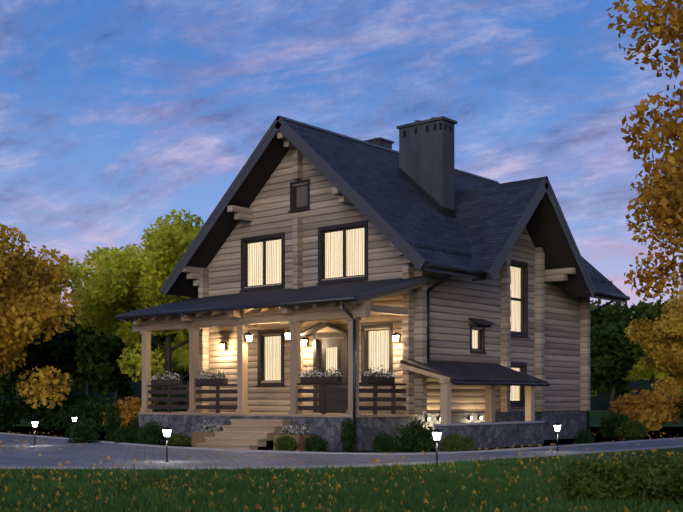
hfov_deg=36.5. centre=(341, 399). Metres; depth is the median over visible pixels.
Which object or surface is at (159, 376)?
flowers
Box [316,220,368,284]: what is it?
window
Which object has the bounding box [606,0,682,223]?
tree
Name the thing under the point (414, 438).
shrub
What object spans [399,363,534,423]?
canopy posts
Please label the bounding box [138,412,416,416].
porch deck
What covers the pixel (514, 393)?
window
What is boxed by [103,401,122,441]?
shrub
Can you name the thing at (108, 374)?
dark tree
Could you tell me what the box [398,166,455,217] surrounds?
chimney flashing
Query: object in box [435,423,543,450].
side wall
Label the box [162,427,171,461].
garden lamp
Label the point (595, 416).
ground
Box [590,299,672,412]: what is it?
tree
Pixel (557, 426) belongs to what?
garden lamp
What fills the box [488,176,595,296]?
bargeboards
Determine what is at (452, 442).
shrub
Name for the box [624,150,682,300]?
tree
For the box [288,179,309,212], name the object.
attic window
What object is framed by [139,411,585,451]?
plinth
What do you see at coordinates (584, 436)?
shrub
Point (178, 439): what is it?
shrub
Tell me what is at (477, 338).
window
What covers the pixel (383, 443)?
shrub
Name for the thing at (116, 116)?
sky
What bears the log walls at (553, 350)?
on the plinth
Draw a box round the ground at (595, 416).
[0,410,682,511]
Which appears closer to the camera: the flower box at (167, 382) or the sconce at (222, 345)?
the flower box at (167, 382)
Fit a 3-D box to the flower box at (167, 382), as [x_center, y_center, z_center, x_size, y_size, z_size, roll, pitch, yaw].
[-5.134,-0.498,30.174,1.050,0.160,0.200,0,0,40]
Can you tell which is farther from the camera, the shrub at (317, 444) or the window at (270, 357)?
the window at (270, 357)
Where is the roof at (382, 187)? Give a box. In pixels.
[283,119,482,270]
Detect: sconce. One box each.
[219,342,226,349]
[244,332,252,341]
[284,330,289,338]
[301,337,308,345]
[391,332,400,341]
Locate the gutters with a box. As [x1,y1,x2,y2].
[115,242,629,450]
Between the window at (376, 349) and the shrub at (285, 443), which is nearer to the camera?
the shrub at (285, 443)
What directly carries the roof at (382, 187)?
on the log walls at (553, 350)
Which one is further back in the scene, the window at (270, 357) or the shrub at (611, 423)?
the shrub at (611, 423)
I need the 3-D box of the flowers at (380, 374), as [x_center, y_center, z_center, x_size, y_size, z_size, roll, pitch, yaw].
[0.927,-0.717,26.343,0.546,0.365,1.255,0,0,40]
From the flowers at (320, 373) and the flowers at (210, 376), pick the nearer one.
the flowers at (320, 373)
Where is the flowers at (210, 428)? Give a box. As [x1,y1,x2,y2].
[197,420,222,432]
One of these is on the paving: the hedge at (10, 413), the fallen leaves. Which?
the hedge at (10, 413)
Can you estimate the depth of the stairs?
26.55 m
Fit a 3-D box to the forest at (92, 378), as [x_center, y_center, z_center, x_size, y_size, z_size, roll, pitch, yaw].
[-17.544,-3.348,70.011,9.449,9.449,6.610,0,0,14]
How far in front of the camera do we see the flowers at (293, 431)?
25.94 m
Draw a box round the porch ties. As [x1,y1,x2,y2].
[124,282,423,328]
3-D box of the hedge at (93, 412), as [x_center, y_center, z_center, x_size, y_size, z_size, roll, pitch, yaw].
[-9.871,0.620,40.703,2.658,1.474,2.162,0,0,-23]
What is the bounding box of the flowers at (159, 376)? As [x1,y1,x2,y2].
[148,371,178,379]
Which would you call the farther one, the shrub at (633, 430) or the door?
the shrub at (633, 430)
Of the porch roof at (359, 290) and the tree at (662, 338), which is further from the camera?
the tree at (662, 338)
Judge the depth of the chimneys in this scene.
30.73 m
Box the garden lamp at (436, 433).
[432,429,441,466]
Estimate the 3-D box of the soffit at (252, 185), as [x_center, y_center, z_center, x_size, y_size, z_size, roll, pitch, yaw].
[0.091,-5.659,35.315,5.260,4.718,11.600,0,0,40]
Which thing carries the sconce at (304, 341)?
attached to the log walls at (553, 350)
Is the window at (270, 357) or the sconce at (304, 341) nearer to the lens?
the sconce at (304, 341)
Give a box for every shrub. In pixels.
[64,417,101,442]
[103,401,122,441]
[114,424,136,443]
[126,412,138,439]
[134,419,165,444]
[168,433,191,445]
[273,435,299,450]
[303,433,329,451]
[340,417,355,451]
[371,431,398,452]
[393,418,435,452]
[439,433,474,451]
[555,458,640,501]
[573,428,594,443]
[598,410,629,437]
[612,451,682,503]
[614,420,649,439]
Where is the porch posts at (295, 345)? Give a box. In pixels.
[140,317,360,414]
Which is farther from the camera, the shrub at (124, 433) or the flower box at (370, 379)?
the shrub at (124, 433)
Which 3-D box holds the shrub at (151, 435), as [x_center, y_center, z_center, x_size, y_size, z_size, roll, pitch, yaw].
[-5.370,0.943,29.024,0.806,0.762,0.958,0,0,-32]
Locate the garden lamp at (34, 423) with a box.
[31,419,38,444]
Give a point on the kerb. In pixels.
(390, 464)
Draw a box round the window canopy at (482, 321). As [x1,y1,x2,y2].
[469,318,493,327]
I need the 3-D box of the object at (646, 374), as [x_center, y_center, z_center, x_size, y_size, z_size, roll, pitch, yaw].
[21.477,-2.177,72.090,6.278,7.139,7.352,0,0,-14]
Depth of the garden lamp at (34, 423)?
28.71 m
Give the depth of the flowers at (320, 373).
26.21 m
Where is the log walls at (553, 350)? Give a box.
[182,132,590,413]
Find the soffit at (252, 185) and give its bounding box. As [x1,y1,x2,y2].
[167,131,360,296]
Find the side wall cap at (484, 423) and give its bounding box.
[433,421,544,425]
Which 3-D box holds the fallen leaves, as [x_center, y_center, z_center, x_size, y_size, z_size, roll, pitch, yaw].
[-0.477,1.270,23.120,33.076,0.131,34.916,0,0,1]
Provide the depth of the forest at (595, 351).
70.94 m
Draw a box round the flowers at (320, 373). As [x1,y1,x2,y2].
[297,366,341,376]
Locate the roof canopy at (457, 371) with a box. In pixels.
[400,359,547,382]
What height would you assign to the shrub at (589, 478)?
0.586 m
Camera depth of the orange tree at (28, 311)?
39.40 m
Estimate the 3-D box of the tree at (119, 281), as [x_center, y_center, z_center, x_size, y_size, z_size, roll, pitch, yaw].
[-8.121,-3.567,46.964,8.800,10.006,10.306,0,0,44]
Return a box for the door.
[301,322,347,412]
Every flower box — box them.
[151,379,179,384]
[196,378,227,384]
[300,376,341,382]
[362,376,394,382]
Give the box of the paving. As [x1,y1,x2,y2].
[0,426,682,466]
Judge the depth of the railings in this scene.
26.77 m
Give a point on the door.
(329, 353)
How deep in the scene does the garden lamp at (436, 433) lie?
19.52 m
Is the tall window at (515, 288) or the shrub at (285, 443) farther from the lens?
the tall window at (515, 288)
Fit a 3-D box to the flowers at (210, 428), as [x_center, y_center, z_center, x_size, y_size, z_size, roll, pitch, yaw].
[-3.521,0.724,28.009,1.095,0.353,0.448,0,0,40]
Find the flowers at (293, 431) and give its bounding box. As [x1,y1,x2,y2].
[280,424,310,434]
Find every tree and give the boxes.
[0,223,82,408]
[0,301,100,386]
[54,310,176,400]
[59,208,203,394]
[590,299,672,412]
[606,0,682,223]
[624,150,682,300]
[624,285,682,395]
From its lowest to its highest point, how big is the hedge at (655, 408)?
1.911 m
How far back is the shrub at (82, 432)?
30.33 m
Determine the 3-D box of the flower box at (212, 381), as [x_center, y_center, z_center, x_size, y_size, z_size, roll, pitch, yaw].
[-3.628,-0.498,28.896,1.100,0.160,0.200,0,0,40]
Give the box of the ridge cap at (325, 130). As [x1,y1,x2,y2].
[279,115,499,183]
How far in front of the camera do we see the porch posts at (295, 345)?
28.01 m
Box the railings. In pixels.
[147,383,406,414]
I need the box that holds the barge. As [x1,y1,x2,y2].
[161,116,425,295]
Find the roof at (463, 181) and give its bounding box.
[454,170,625,295]
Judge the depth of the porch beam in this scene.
27.57 m
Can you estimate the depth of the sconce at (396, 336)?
27.50 m
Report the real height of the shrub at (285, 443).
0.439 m
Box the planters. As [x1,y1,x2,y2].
[192,432,316,450]
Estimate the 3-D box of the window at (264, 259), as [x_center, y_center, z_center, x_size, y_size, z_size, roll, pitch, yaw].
[-2.320,-4.088,31.009,1.880,1.640,0.265,0,0,40]
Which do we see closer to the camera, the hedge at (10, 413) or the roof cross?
the roof cross
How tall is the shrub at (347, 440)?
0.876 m
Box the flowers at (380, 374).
[359,364,394,377]
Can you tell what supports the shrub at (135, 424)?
on the paving
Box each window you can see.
[239,232,284,291]
[256,330,284,385]
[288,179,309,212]
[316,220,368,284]
[361,323,392,382]
[469,324,486,352]
[510,260,529,337]
[510,362,526,405]
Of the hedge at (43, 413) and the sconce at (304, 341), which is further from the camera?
the hedge at (43, 413)
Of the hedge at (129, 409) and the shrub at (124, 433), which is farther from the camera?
the hedge at (129, 409)
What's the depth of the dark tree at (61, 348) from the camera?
58.90 m
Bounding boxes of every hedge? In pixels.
[0,396,28,430]
[12,382,98,429]
[56,397,118,431]
[102,396,158,426]
[138,387,185,411]
[607,387,682,430]
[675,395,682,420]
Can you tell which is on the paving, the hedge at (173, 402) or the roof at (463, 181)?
the hedge at (173, 402)
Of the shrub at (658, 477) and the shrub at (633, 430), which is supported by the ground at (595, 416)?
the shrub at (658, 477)
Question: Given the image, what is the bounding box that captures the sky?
[0,0,682,317]
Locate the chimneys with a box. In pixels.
[364,116,456,209]
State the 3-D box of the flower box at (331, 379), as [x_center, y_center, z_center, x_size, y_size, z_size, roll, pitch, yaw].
[-0.522,-0.498,26.258,1.250,0.160,0.200,0,0,40]
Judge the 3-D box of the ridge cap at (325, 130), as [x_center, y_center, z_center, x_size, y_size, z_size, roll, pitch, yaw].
[1.974,-7.980,33.716,0.309,0.120,11.620,0,0,40]
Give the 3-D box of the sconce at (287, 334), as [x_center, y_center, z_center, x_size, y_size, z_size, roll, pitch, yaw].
[-1.367,-1.692,26.975,0.245,0.251,0.170,0,0,40]
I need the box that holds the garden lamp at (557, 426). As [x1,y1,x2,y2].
[554,422,560,451]
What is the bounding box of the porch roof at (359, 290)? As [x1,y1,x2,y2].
[117,275,429,314]
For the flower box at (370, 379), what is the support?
on the railings
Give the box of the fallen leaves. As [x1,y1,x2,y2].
[0,432,682,511]
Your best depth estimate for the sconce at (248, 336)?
27.92 m
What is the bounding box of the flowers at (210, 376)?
[196,370,227,379]
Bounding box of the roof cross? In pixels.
[454,177,544,280]
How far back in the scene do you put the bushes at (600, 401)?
120.78 m
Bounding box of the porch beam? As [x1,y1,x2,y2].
[132,301,369,331]
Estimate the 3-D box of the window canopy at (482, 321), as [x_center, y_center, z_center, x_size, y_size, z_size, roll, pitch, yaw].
[3.996,-2.198,29.532,0.300,0.240,0.880,0,0,40]
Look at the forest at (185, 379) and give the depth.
81.04 m
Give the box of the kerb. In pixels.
[0,432,682,469]
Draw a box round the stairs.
[196,419,290,449]
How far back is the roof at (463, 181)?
35.06 m
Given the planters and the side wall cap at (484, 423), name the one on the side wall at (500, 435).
the side wall cap at (484, 423)

